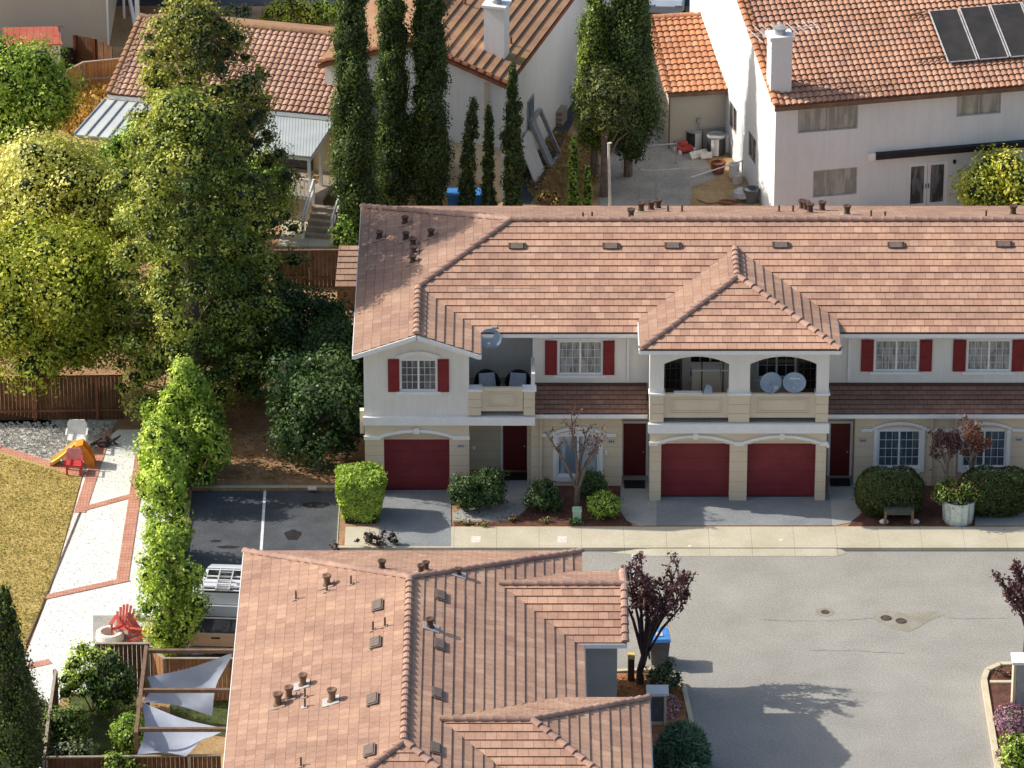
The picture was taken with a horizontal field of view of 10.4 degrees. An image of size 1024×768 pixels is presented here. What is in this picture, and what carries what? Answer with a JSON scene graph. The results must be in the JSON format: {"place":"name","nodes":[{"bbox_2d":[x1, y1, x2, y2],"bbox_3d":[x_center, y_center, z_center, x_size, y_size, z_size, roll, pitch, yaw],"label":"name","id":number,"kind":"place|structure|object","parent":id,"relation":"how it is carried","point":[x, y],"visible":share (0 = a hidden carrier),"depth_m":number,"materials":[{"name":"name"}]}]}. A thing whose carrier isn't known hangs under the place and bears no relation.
{"place":"outdoors","nodes":[
{"label":"outdoors","id":0,"kind":"place"},
{"bbox_2d":[0,452,81,648],"bbox_3d":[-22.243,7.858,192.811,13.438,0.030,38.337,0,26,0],"label":"lawn","id":1,"kind":"structure","parent":0,"point":[44,538],"depth_m":198.60,"materials":[{"name":"plant"}]},
{"bbox_2d":[26,430,171,767],"bbox_3d":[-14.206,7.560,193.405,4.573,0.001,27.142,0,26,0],"label":"gravel path","id":2,"kind":"structure","parent":0,"point":[89,605],"depth_m":195.51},
{"bbox_2d":[95,642,149,689],"bbox_3d":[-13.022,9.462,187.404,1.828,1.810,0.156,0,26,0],"label":"fence","id":3,"kind":"object","parent":2,"relation":"on","point":[130,654],"visible":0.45,"depth_m":187.20,"materials":[{"name":"wood"}]},
{"bbox_2d":[59,666,226,767],"bbox_3d":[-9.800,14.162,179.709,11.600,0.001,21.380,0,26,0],"label":"yard ground","id":4,"kind":"structure","parent":0,"point":[214,744],"depth_m":184.46,"materials":[{"name":"soil"}]},
{"bbox_2d":[40,701,92,748],"bbox_3d":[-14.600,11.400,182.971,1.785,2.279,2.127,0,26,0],"label":"bush","id":5,"kind":"object","parent":4,"relation":"on","point":[67,724],"visible":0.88,"depth_m":182.54,"materials":[{"name":"green plant"}]},
{"bbox_2d":[58,634,137,717],"bbox_3d":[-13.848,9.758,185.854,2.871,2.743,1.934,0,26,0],"label":"bush","id":6,"kind":"object","parent":4,"relation":"on","point":[71,678],"visible":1,"depth_m":185.48,"materials":[{"name":"green plant"}]},
{"bbox_2d":[70,690,135,765],"bbox_3d":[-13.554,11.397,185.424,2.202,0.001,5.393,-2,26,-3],"label":"grass patch","id":7,"kind":"object","parent":4,"relation":"on","point":[100,727],"visible":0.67,"depth_m":185.65,"materials":[{"name":"plant"}]},
{"bbox_2d":[77,649,138,715],"bbox_3d":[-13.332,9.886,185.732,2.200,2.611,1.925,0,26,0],"label":"bush","id":8,"kind":"object","parent":4,"relation":"on","point":[109,663],"visible":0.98,"depth_m":185.33,"materials":[{"name":"green plant"}]},
{"bbox_2d":[106,708,144,753],"bbox_3d":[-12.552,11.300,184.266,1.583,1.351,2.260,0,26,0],"label":"bush","id":9,"kind":"object","parent":4,"relation":"on","point":[122,736],"visible":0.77,"depth_m":183.73,"materials":[{"name":"green plant"}]},
{"bbox_2d":[44,754,220,767],"bbox_3d":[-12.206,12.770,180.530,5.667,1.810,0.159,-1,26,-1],"label":"fence","id":10,"kind":"object","parent":4,"relation":"on","point":[209,760],"visible":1,"depth_m":180.26,"materials":[{"name":"wood"}]},
{"bbox_2d":[134,645,233,754],"bbox_3d":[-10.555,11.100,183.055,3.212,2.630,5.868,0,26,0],"label":"pergola","id":11,"kind":"object","parent":4,"relation":"on","point":[146,690],"visible":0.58,"depth_m":182.46,"materials":[{"name":"brown wood"}]},
{"bbox_2d":[137,702,219,755],"bbox_3d":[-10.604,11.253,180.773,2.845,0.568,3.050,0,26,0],"label":"shade sail","id":12,"kind":"object","parent":11,"relation":"attached to","point":[182,743],"visible":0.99,"depth_m":180.71,"materials":[{"name":"fabric"}]},
{"bbox_2d":[142,653,232,715],"bbox_3d":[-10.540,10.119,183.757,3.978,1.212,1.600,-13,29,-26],"label":"shade sail","id":13,"kind":"object","parent":11,"relation":"attached to","point":[206,674],"visible":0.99,"depth_m":183.90,"materials":[{"name":"fabric"}]},
{"bbox_2d":[170,699,228,736],"bbox_3d":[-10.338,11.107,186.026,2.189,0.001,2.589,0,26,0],"label":"grass patch","id":14,"kind":"object","parent":4,"relation":"on","point":[218,717],"visible":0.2,"depth_m":186.26,"materials":[{"name":"plant"}]},
{"bbox_2d":[163,657,232,700],"bbox_3d":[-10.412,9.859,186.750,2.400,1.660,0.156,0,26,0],"label":"fence","id":15,"kind":"object","parent":14,"relation":"on","point":[176,664],"visible":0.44,"depth_m":186.56,"materials":[{"name":"wood"}]},
{"bbox_2d":[278,220,332,246],"bbox_3d":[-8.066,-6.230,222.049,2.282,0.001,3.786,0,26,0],"label":"back patio","id":16,"kind":"structure","parent":0,"point":[296,240],"depth_m":220.78,"materials":[{"name":"concrete"}]},
{"bbox_2d":[248,115,341,241],"bbox_3d":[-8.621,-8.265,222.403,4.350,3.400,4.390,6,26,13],"label":"porch","id":17,"kind":"object","parent":16,"relation":"on","point":[305,137],"visible":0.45,"depth_m":222.20,"materials":[{"name":"white metal"}]},
{"bbox_2d":[378,490,450,545],"bbox_3d":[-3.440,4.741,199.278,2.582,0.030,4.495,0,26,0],"label":"driveway","id":18,"kind":"structure","parent":0,"point":[417,517],"depth_m":199.23,"materials":[{"name":"concrete"}]},
{"bbox_2d":[0,16,998,220],"bbox_3d":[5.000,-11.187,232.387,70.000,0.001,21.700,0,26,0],"label":"back yard ground","id":19,"kind":"structure","parent":0,"point":[122,28],"depth_m":228.52,"materials":[{"name":"concrete"}]},
{"bbox_2d":[2,26,62,68],"bbox_3d":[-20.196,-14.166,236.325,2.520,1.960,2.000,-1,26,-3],"label":"shed","id":20,"kind":"structure","parent":19,"relation":"on","point":[26,32],"depth_m":235.60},
{"bbox_2d":[0,23,93,155],"bbox_3d":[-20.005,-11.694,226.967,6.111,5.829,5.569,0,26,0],"label":"tree","id":21,"kind":"object","parent":19,"relation":"on","point":[36,86],"visible":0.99,"depth_m":225.61,"materials":[{"name":"green plant"}]},
{"bbox_2d":[0,0,116,46],"bbox_3d":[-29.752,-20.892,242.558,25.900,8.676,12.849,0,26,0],"label":"house","id":22,"kind":"structure","parent":19,"relation":"on","point":[91,18],"depth_m":238.45,"materials":[{"name":"beige paint"}]},
{"bbox_2d":[55,83,114,134],"bbox_3d":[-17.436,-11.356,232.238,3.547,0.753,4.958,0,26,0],"label":"dry grass","id":23,"kind":"structure","parent":19,"relation":"on","point":[96,95],"depth_m":232.44,"materials":[{"name":"plant"}]},
{"bbox_2d":[63,58,119,86],"bbox_3d":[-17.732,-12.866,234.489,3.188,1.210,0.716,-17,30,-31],"label":"fence","id":24,"kind":"object","parent":19,"relation":"on","point":[95,75],"visible":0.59,"depth_m":234.74,"materials":[{"name":"wood"}]},
{"bbox_2d":[73,98,158,146],"bbox_3d":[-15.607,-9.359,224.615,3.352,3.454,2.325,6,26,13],"label":"patio cover","id":25,"kind":"object","parent":19,"relation":"on","point":[103,118],"visible":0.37,"depth_m":224.09,"materials":[{"name":"grey metal"}]},
{"bbox_2d":[259,0,320,24],"bbox_3d":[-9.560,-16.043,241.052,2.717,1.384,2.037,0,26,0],"label":"bush","id":26,"kind":"object","parent":19,"relation":"on","point":[301,10],"visible":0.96,"depth_m":240.74,"materials":[{"name":"green plant"}]},
{"bbox_2d":[105,0,612,201],"bbox_3d":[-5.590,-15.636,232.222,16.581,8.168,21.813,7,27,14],"label":"house","id":27,"kind":"structure","parent":19,"relation":"on","point":[489,41],"depth_m":225.08,"materials":[{"name":"brown tile"}]},
{"bbox_2d":[521,130,599,205],"bbox_3d":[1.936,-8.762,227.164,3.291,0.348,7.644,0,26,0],"label":"shrub","id":28,"kind":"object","parent":19,"relation":"on","point":[564,182],"depth_m":226.65,"materials":[{"name":"plant"}]},
{"bbox_2d":[567,0,614,176],"bbox_3d":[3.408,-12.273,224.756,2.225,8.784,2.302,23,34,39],"label":"cypress tree","id":29,"kind":"object","parent":19,"relation":"on","point":[591,33],"visible":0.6,"depth_m":223.84,"materials":[{"name":"green plant"}]},
{"bbox_2d":[571,56,642,197],"bbox_3d":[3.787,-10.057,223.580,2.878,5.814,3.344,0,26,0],"label":"tree","id":30,"kind":"object","parent":19,"relation":"on","point":[603,98],"visible":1,"depth_m":222.63,"materials":[{"name":"green plant"}]},
{"bbox_2d":[603,0,669,176],"bbox_3d":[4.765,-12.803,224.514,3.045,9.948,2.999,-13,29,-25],"label":"cypress tree","id":31,"kind":"object","parent":19,"relation":"on","point":[630,47],"visible":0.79,"depth_m":223.77,"materials":[{"name":"green plant"}]},
{"bbox_2d":[599,125,714,205],"bbox_3d":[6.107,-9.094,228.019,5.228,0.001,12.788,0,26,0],"label":"side yard concrete","id":32,"kind":"object","parent":19,"relation":"on","point":[673,187],"visible":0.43,"depth_m":226.48,"materials":[{"name":"concrete"}]},
{"bbox_2d":[650,12,727,148],"bbox_3d":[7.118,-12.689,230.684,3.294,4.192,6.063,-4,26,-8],"label":"garage","id":33,"kind":"structure","parent":32,"relation":"on","point":[691,77],"depth_m":228.86,"materials":[{"name":"orange tile"}]},
{"bbox_2d":[0,6,1023,696],"bbox_3d":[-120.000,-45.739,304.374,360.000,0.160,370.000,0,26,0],"label":"soil ground","id":34,"kind":"structure","parent":0,"point":[244,412],"depth_m":203.89,"materials":[{"name":"soil"}]},
{"bbox_2d":[0,582,57,767],"bbox_3d":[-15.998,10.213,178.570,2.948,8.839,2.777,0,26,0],"label":"cypress tree","id":35,"kind":"object","parent":34,"relation":"on","point":[22,745],"visible":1,"depth_m":177.84,"materials":[{"name":"green plant"}]},
{"bbox_2d":[0,420,117,470],"bbox_3d":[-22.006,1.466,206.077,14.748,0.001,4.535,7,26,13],"label":"gravel","id":36,"kind":"structure","parent":34,"relation":"on","point":[113,422],"depth_m":205.50,"materials":[{"name":"gravel"}]},
{"bbox_2d":[0,375,123,420],"bbox_3d":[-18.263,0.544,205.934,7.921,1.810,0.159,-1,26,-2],"label":"fence","id":37,"kind":"object","parent":34,"relation":"on","point":[81,406],"visible":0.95,"depth_m":206.04,"materials":[{"name":"wood"}]},
{"bbox_2d":[0,202,147,409],"bbox_3d":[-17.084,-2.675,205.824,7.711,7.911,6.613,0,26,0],"label":"tree","id":38,"kind":"object","parent":34,"relation":"on","point":[52,283],"visible":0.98,"depth_m":204.00,"materials":[{"name":"green plant"}]},
{"bbox_2d":[0,121,148,281],"bbox_3d":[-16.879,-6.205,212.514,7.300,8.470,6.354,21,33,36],"label":"tree","id":39,"kind":"object","parent":34,"relation":"on","point":[58,175],"visible":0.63,"depth_m":210.56,"materials":[{"name":"green plant"}]},
{"bbox_2d":[116,454,141,581],"bbox_3d":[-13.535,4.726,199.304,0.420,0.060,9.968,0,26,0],"label":"brick edging","id":40,"kind":"object","parent":34,"relation":"on","point":[124,564],"visible":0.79,"depth_m":198.30,"materials":[{"name":"brick"}]},
{"bbox_2d":[91,102,204,209],"bbox_3d":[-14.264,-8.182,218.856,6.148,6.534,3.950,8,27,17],"label":"tree","id":41,"kind":"object","parent":34,"relation":"on","point":[114,146],"visible":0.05,"depth_m":217.75,"materials":[{"name":"green plant"}]},
{"bbox_2d":[129,411,191,505],"bbox_3d":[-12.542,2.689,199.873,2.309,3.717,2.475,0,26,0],"label":"tree","id":42,"kind":"object","parent":34,"relation":"on","point":[150,429],"visible":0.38,"depth_m":199.36,"materials":[{"name":"green plant"}]},
{"bbox_2d":[138,428,195,559],"bbox_3d":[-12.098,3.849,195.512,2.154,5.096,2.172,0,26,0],"label":"tree","id":43,"kind":"object","parent":34,"relation":"on","point":[168,468],"visible":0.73,"depth_m":195.25,"materials":[{"name":"green plant"}]},
{"bbox_2d":[131,520,213,656],"bbox_3d":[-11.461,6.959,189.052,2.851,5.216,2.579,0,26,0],"label":"tree","id":44,"kind":"object","parent":34,"relation":"on","point":[165,585],"visible":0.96,"depth_m":188.52,"materials":[{"name":"green plant"}]},
{"bbox_2d":[125,353,234,489],"bbox_3d":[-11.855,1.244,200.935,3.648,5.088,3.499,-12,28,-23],"label":"tree","id":45,"kind":"object","parent":34,"relation":"on","point":[186,391],"visible":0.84,"depth_m":200.46,"materials":[{"name":"green plant"}]},
{"bbox_2d":[96,82,289,421],"bbox_3d":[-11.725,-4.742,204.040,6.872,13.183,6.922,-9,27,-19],"label":"conifer tree","id":46,"kind":"object","parent":34,"relation":"on","point":[180,120],"visible":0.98,"depth_m":202.54,"materials":[{"name":"green plant"}]},
{"bbox_2d":[116,0,315,370],"bbox_3d":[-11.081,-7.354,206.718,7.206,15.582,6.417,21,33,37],"label":"conifer tree","id":47,"kind":"object","parent":34,"relation":"on","point":[202,25],"visible":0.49,"depth_m":204.37,"materials":[{"name":"green plant"}]},
{"bbox_2d":[200,271,304,401],"bbox_3d":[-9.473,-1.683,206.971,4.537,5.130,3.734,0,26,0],"label":"tree","id":48,"kind":"object","parent":34,"relation":"on","point":[285,295],"visible":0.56,"depth_m":206.00,"materials":[{"name":"green plant"}]},
{"bbox_2d":[173,491,338,668],"bbox_3d":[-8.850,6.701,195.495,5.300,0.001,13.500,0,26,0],"label":"parking lot","id":49,"kind":"structure","parent":34,"relation":"on","point":[232,518],"depth_m":199.11,"materials":[{"name":"asphalt"}]},
{"bbox_2d":[188,564,241,648],"bbox_3d":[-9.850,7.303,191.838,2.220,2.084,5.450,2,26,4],"label":"pickup truck","id":50,"kind":"object","parent":49,"relation":"on","point":[218,625],"visible":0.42,"depth_m":191.23,"materials":[{"name":"white metal"}]},
{"bbox_2d":[214,380,336,479],"bbox_3d":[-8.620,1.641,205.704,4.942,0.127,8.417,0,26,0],"label":"leaf litter","id":51,"kind":"object","parent":34,"relation":"on","point":[244,424],"visible":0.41,"depth_m":204.00,"materials":[{"name":"plant"}]},
{"bbox_2d":[254,274,354,378],"bbox_3d":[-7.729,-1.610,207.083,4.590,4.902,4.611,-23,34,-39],"label":"tree","id":52,"kind":"object","parent":34,"relation":"on","point":[316,306],"visible":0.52,"depth_m":206.17,"materials":[{"name":"green plant"}]},
{"bbox_2d":[260,343,364,472],"bbox_3d":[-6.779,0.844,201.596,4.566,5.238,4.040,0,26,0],"label":"tree","id":53,"kind":"object","parent":34,"relation":"on","point":[333,399],"visible":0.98,"depth_m":200.97,"materials":[{"name":"green plant"}]},
{"bbox_2d":[309,249,338,287],"bbox_3d":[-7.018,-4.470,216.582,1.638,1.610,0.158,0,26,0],"label":"fence","id":54,"kind":"object","parent":34,"relation":"on","point":[325,270],"visible":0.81,"depth_m":216.59,"materials":[{"name":"brown wood"}]},
{"bbox_2d":[289,304,363,425],"bbox_3d":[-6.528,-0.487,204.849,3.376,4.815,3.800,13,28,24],"label":"tree","id":55,"kind":"object","parent":34,"relation":"on","point":[340,332],"visible":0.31,"depth_m":203.95,"materials":[{"name":"green plant"}]},
{"bbox_2d":[335,246,357,309],"bbox_3d":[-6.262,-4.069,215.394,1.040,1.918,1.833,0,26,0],"label":"lean to","id":56,"kind":"object","parent":34,"relation":"on","point":[346,273],"visible":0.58,"depth_m":215.00,"materials":[{"name":"tile"}]},
{"bbox_2d":[325,0,386,245],"bbox_3d":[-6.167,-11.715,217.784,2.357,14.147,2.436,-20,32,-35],"label":"cypress tree","id":57,"kind":"object","parent":34,"relation":"on","point":[355,127],"visible":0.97,"depth_m":217.82,"materials":[{"name":"green plant"}]},
{"bbox_2d":[334,460,387,523],"bbox_3d":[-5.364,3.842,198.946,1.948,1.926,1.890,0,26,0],"label":"hedge","id":58,"kind":"object","parent":34,"relation":"on","point":[360,496],"visible":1,"depth_m":198.40,"materials":[{"name":"green plant"}]},
{"bbox_2d":[371,0,414,205],"bbox_3d":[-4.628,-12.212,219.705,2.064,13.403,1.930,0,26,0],"label":"cypress tree","id":59,"kind":"object","parent":34,"relation":"on","point":[392,91],"visible":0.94,"depth_m":219.76,"materials":[{"name":"green plant"}]},
{"bbox_2d":[403,0,456,205],"bbox_3d":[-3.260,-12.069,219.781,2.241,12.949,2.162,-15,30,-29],"label":"cypress tree","id":60,"kind":"object","parent":34,"relation":"on","point":[430,158],"visible":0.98,"depth_m":219.81,"materials":[{"name":"green plant"}]},
{"bbox_2d":[456,96,479,205],"bbox_3d":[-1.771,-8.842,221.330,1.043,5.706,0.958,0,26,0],"label":"cypress tree","id":61,"kind":"object","parent":34,"relation":"on","point":[467,190],"visible":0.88,"depth_m":221.15,"materials":[{"name":"green plant"}]},
{"bbox_2d":[479,101,497,205],"bbox_3d":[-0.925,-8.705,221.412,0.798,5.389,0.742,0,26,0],"label":"cypress tree","id":62,"kind":"object","parent":34,"relation":"on","point":[488,190],"visible":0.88,"depth_m":221.26,"materials":[{"name":"green plant"}]},
{"bbox_2d":[453,478,530,520],"bbox_3d":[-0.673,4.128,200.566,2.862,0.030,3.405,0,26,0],"label":"walkway","id":63,"kind":"structure","parent":34,"relation":"on","point":[516,491],"depth_m":199.88,"materials":[{"name":"concrete"}]},
{"bbox_2d":[446,471,484,511],"bbox_3d":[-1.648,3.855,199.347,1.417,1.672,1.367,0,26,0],"label":"bush","id":64,"kind":"object","parent":63,"relation":"on","point":[460,488],"visible":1,"depth_m":199.07,"materials":[{"name":"green plant"}]},
{"bbox_2d":[466,466,509,508],"bbox_3d":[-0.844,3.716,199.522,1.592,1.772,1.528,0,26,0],"label":"bush","id":65,"kind":"object","parent":63,"relation":"on","point":[492,490],"visible":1,"depth_m":199.18,"materials":[{"name":"green plant"}]},
{"bbox_2d":[497,59,526,205],"bbox_3d":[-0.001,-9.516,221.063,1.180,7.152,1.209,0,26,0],"label":"cypress tree","id":66,"kind":"object","parent":34,"relation":"on","point":[512,146],"visible":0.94,"depth_m":220.85,"materials":[{"name":"green plant"}]},
{"bbox_2d":[453,486,632,525],"bbox_3d":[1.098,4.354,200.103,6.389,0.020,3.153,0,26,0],"label":"planting bed","id":67,"kind":"object","parent":34,"relation":"on","point":[566,514],"visible":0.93,"depth_m":199.26,"materials":[{"name":"soil"}]},
{"bbox_2d":[521,477,563,512],"bbox_3d":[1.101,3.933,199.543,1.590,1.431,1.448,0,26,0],"label":"bush","id":68,"kind":"object","parent":67,"relation":"on","point":[543,494],"visible":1,"depth_m":199.26,"materials":[{"name":"green plant"}]},
{"bbox_2d":[545,404,606,505],"bbox_3d":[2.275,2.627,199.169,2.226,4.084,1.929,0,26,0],"label":"tree","id":69,"kind":"object","parent":67,"relation":"on","point":[578,480],"visible":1,"depth_m":198.90,"materials":[{"name":"brown plant"}]},
{"bbox_2d":[620,476,656,525],"bbox_3d":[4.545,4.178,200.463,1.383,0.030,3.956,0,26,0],"label":"walkway","id":70,"kind":"structure","parent":34,"relation":"on","point":[639,506],"depth_m":200.12,"materials":[{"name":"concrete"}]},
{"bbox_2d":[352,198,1023,500],"bbox_3d":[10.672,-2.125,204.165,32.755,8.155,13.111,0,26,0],"label":"townhouse row","id":71,"kind":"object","parent":34,"relation":"on","point":[893,335],"visible":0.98,"depth_m":200.57,"materials":[{"name":"tile"}]},
{"bbox_2d":[384,439,449,489],"bbox_3d":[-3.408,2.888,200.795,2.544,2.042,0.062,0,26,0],"label":"garage door","id":72,"kind":"structure","parent":71,"relation":"in","point":[410,464],"depth_m":200.78,"materials":[{"name":"red metal"}]},
{"bbox_2d":[396,360,440,394],"bbox_3d":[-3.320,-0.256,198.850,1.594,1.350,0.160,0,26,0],"label":"window","id":73,"kind":"structure","parent":71,"relation":"in","point":[417,377],"depth_m":198.93,"materials":[{"name":"white glass"}]},
{"bbox_2d":[500,426,526,470],"bbox_3d":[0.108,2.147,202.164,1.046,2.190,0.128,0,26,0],"label":"front door","id":74,"kind":"structure","parent":71,"relation":"in","point":[513,438],"depth_m":202.26,"materials":[{"name":"wood"}]},
{"bbox_2d":[542,426,615,481],"bbox_3d":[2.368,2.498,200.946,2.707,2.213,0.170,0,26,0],"label":"window","id":75,"kind":"structure","parent":71,"relation":"in","point":[560,473],"depth_m":200.98,"materials":[{"name":"white glass"}]},
{"bbox_2d":[554,341,605,377],"bbox_3d":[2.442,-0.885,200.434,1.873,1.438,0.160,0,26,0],"label":"window","id":76,"kind":"structure","parent":71,"relation":"in","point":[574,357],"depth_m":200.49,"materials":[{"name":"white glass"}]},
{"bbox_2d":[622,420,648,475],"bbox_3d":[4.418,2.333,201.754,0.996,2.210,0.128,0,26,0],"label":"front door","id":77,"kind":"structure","parent":71,"relation":"in","point":[635,435],"depth_m":201.76,"materials":[{"name":"wood"}]},
{"bbox_2d":[661,443,729,496],"bbox_3d":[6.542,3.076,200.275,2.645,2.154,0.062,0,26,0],"label":"garage door","id":78,"kind":"structure","parent":71,"relation":"in","point":[687,469],"depth_m":200.24,"materials":[{"name":"red metal"}]},
{"bbox_2d":[691,360,728,391],"bbox_3d":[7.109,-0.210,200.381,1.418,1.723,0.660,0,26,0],"label":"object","id":79,"kind":"object","parent":71,"relation":"on","point":[703,374],"visible":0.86,"depth_m":200.09,"materials":[{"name":"glass"}]},
{"bbox_2d":[746,443,815,496],"bbox_3d":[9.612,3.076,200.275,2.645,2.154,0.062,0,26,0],"label":"garage door","id":80,"kind":"structure","parent":71,"relation":"in","point":[773,469],"depth_m":200.24,"materials":[{"name":"red metal"}]},
{"bbox_2d":[827,420,852,475],"bbox_3d":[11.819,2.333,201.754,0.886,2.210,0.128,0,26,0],"label":"front door","id":81,"kind":"structure","parent":71,"relation":"in","point":[840,435],"depth_m":201.76,"materials":[{"name":"wood"}]},
{"bbox_2d":[870,340,921,374],"bbox_3d":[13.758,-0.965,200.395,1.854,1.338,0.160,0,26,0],"label":"window","id":82,"kind":"structure","parent":71,"relation":"in","point":[891,357],"depth_m":200.49,"materials":[{"name":"white glass"}]},
{"bbox_2d":[861,421,937,472],"bbox_3d":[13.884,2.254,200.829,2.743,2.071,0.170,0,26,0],"label":"window","id":83,"kind":"structure","parent":71,"relation":"in","point":[892,446],"depth_m":200.88,"materials":[{"name":"white glass"}]},
{"bbox_2d":[946,421,1023,472],"bbox_3d":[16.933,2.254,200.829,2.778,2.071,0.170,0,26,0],"label":"window","id":84,"kind":"structure","parent":71,"relation":"in","point":[999,452],"depth_m":200.93,"materials":[{"name":"white glass"}]},
{"bbox_2d":[962,340,1013,374],"bbox_3d":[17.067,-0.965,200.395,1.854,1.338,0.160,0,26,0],"label":"window","id":85,"kind":"structure","parent":71,"relation":"in","point":[984,357],"depth_m":200.49,"materials":[{"name":"white glass"}]},
{"bbox_2d":[657,493,831,525],"bbox_3d":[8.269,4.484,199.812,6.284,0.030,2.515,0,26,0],"label":"front drive","id":86,"kind":"structure","parent":34,"relation":"on","point":[748,511],"depth_m":199.65,"materials":[{"name":"concrete"}]},
{"bbox_2d":[828,476,861,525],"bbox_3d":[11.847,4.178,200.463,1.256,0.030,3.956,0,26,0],"label":"walkway","id":87,"kind":"structure","parent":34,"relation":"on","point":[845,509],"depth_m":200.23,"materials":[{"name":"concrete"}]},
{"bbox_2d":[848,486,1022,525],"bbox_3d":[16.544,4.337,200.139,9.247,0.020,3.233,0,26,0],"label":"planting bed","id":88,"kind":"object","parent":34,"relation":"on","point":[929,513],"visible":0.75,"depth_m":199.26,"materials":[{"name":"soil"}]},
{"bbox_2d":[852,464,926,517],"bbox_3d":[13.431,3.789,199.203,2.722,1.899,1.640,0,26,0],"label":"bush","id":89,"kind":"object","parent":88,"relation":"on","point":[879,489],"visible":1,"depth_m":198.69,"materials":[{"name":"green plant"}]},
{"bbox_2d":[942,497,975,526],"bbox_3d":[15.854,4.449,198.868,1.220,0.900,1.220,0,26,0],"label":"planter","id":90,"kind":"object","parent":88,"relation":"on","point":[958,516],"visible":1,"depth_m":198.48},
{"bbox_2d":[930,474,987,509],"bbox_3d":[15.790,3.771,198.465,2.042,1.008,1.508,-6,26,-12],"label":"bush","id":91,"kind":"object","parent":90,"relation":"in","point":[969,489],"visible":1,"depth_m":198.25,"materials":[{"name":"green plant"}]},
{"bbox_2d":[958,464,1023,517],"bbox_3d":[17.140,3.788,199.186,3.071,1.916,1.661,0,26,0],"label":"bush","id":92,"kind":"object","parent":88,"relation":"on","point":[1003,488],"visible":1,"depth_m":198.68,"materials":[{"name":"green plant"}]},
{"bbox_2d":[947,140,1023,205],"bbox_3d":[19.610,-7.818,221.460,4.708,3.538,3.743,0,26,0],"label":"bush","id":93,"kind":"object","parent":34,"relation":"on","point":[993,179],"visible":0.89,"depth_m":220.76,"materials":[{"name":"green plant"}]},
{"bbox_2d":[336,509,1023,767],"bbox_3d":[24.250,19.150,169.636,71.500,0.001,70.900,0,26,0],"label":"street","id":94,"kind":"structure","parent":0,"point":[770,691],"depth_m":190.45,"materials":[{"name":"asphalt"}]},
{"bbox_2d":[223,547,652,767],"bbox_3d":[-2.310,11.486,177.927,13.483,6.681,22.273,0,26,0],"label":"townhouse row","id":95,"kind":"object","parent":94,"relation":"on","point":[424,658],"visible":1,"depth_m":178.35,"materials":[{"name":"tile"}]},
{"bbox_2d":[192,485,1023,550],"bbox_3d":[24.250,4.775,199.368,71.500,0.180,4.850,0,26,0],"label":"kerb","id":96,"kind":"structure","parent":94,"relation":"on","point":[882,548],"depth_m":197.18,"materials":[{"name":"concrete"}]},
{"bbox_2d":[617,673,687,767],"bbox_3d":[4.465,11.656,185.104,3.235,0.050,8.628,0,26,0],"label":"planting bed","id":97,"kind":"object","parent":94,"relation":"on","point":[659,728],"visible":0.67,"depth_m":187.65,"materials":[{"name":"soil"}]},
{"bbox_2d":[613,551,698,684],"bbox_3d":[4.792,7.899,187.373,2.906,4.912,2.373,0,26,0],"label":"tree","id":98,"kind":"object","parent":97,"relation":"on","point":[657,614],"visible":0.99,"depth_m":186.91,"materials":[{"name":"red plant"}]},
{"bbox_2d":[652,718,713,767],"bbox_3d":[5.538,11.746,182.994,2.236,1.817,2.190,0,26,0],"label":"spiky shrub","id":99,"kind":"object","parent":97,"relation":"on","point":[681,743],"visible":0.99,"depth_m":182.60,"materials":[{"name":"green plant"}]},
{"bbox_2d":[611,545,847,555],"bbox_3d":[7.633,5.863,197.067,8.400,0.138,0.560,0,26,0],"label":"driveway apron","id":100,"kind":"object","parent":94,"relation":"on","point":[748,552],"visible":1,"depth_m":197.03,"materials":[{"name":"concrete"}]},
{"bbox_2d":[981,661,1011,767],"bbox_3d":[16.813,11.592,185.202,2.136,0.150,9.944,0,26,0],"label":"kerb","id":101,"kind":"structure","parent":94,"relation":"on","point":[988,707],"depth_m":187.08,"materials":[{"name":"concrete"}]},
{"bbox_2d":[989,558,1023,651],"bbox_3d":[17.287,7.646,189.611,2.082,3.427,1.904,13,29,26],"label":"tree","id":102,"kind":"object","parent":94,"relation":"on","point":[1014,590],"visible":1,"depth_m":189.01,"materials":[{"name":"purple plant"}]},
{"bbox_2d":[345,527,1023,545],"bbox_3d":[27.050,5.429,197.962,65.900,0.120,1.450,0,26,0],"label":"sidewalk","id":103,"kind":"structure","parent":0,"point":[834,536],"depth_m":197.91,"materials":[{"name":"concrete"}]},
{"bbox_2d":[690,169,761,205],"bbox_3d":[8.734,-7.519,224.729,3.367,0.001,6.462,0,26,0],"label":"dry ground","id":104,"kind":"structure","parent":0,"point":[717,189],"depth_m":225.10,"materials":[{"name":"soil"}]},
{"bbox_2d":[690,0,1023,205],"bbox_3d":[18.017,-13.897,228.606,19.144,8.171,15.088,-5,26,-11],"label":"house","id":105,"kind":"structure","parent":0,"point":[885,102],"depth_m":222.39,"materials":[{"name":"paint"}]},
{"bbox_2d":[798,105,857,132],"bbox_3d":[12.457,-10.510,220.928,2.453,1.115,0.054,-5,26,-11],"label":"window","id":106,"kind":"structure","parent":105,"relation":"in","point":[841,117],"depth_m":221.00,"materials":[{"name":"white glass"}]},
{"bbox_2d":[813,167,856,197],"bbox_3d":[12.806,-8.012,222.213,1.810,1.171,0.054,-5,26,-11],"label":"window","id":107,"kind":"structure","parent":105,"relation":"in","point":[842,181],"depth_m":222.24,"materials":[{"name":"grey glass"}]},
{"bbox_2d":[907,161,946,205],"bbox_3d":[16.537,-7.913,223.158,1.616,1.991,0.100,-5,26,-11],"label":"french door","id":108,"kind":"structure","parent":105,"relation":"in","point":[927,182],"depth_m":223.17,"materials":[{"name":"white glass"}]},
{"bbox_2d":[957,93,1000,116],"bbox_3d":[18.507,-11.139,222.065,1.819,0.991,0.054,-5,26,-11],"label":"window","id":109,"kind":"structure","parent":105,"relation":"in","point":[981,104],"depth_m":222.13,"materials":[{"name":"beige glass"}]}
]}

